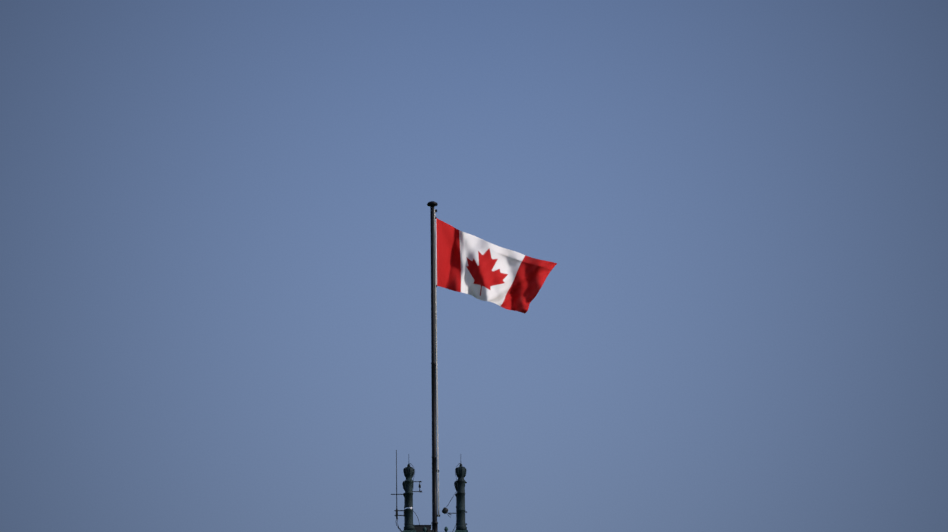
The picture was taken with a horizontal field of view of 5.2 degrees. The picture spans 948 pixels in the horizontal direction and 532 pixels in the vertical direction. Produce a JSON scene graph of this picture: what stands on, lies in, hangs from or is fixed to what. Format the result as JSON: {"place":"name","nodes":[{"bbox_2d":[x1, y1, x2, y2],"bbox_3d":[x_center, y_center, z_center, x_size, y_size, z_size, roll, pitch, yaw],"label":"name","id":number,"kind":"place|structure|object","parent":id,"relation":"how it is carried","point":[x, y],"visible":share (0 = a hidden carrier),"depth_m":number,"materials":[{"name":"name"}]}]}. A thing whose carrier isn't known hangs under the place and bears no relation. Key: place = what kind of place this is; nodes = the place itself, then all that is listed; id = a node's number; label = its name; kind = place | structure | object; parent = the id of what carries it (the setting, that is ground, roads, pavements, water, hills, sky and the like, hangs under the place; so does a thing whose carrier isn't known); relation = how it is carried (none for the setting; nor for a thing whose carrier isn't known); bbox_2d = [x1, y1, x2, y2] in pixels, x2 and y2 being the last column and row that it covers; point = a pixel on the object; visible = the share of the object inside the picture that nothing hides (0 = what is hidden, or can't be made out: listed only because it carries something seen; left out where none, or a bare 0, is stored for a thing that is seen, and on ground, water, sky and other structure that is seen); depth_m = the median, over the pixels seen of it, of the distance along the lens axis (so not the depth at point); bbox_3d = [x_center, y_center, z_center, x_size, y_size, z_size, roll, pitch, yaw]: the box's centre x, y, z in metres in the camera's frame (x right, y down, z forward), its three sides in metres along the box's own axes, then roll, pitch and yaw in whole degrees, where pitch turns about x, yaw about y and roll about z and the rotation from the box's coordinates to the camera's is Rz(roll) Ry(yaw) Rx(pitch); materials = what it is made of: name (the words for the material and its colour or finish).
{"place":"outdoors","nodes":[
{"label":"outdoors","id":0,"kind":"place"},
{"bbox_2d":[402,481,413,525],"bbox_3d":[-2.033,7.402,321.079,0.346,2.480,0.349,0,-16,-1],"label":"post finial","id":1,"kind":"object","parent":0,"point":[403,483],"visible":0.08,"depth_m":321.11,"materials":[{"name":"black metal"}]},
{"bbox_2d":[403,527,467,531],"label":"peace tower crown","id":2,"kind":"object","parent":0,"point":[445,529],"visible":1,"depth_m":319.04},
{"bbox_2d":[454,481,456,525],"bbox_3d":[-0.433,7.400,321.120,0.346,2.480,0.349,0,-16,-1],"label":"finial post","id":3,"kind":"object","parent":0,"point":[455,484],"visible":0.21,"depth_m":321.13,"materials":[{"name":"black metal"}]},
{"bbox_2d":[0,0,947,531],"label":"sky","id":4,"kind":"structure","parent":0,"point":[215,233],"materials":[{"name":"blue"}]},
{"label":"peace tower","id":5,"kind":"object","parent":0,"visible":0},
{"bbox_2d":[403,464,414,529],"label":"finial post","id":6,"kind":"object","parent":5,"relation":"on","point":[408,470],"visible":1,"depth_m":319.41,"materials":[{"name":"black metal"}]},
{"bbox_2d":[391,450,404,518],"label":"whip antenna","id":7,"kind":"object","parent":6,"relation":"attached to","point":[397,510],"visible":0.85,"depth_m":319.53,"materials":[{"name":"black metal"}]},
{"bbox_2d":[414,525,433,531],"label":"equipment box","id":8,"kind":"object","parent":5,"relation":"on","point":[418,528],"visible":0.71,"depth_m":319.30,"materials":[{"name":"grey metal"}]},
{"bbox_2d":[396,463,459,531],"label":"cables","id":9,"kind":"object","parent":5,"relation":"on","point":[414,512],"visible":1,"depth_m":319.30,"materials":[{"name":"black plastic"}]},
{"bbox_2d":[427,201,439,531],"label":"flagpole","id":10,"kind":"object","parent":5,"relation":"on","point":[435,451],"visible":0.98,"depth_m":321.39,"materials":[{"name":"metal"}]},
{"bbox_2d":[436,218,556,313],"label":"canadian flag","id":11,"kind":"object","parent":10,"relation":"attached to","point":[479,268],"visible":1,"depth_m":322.93,"materials":[{"name":"fabric"}]},
{"bbox_2d":[455,464,466,529],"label":"finial post","id":12,"kind":"object","parent":5,"relation":"on","point":[460,471],"visible":1,"depth_m":319.45,"materials":[{"name":"black metal"}]},
{"bbox_2d":[442,482,466,524],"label":"floodlight","id":13,"kind":"object","parent":12,"relation":"attached to","point":[445,510],"visible":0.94,"depth_m":319.34,"materials":[{"name":"black metal"}]}
]}

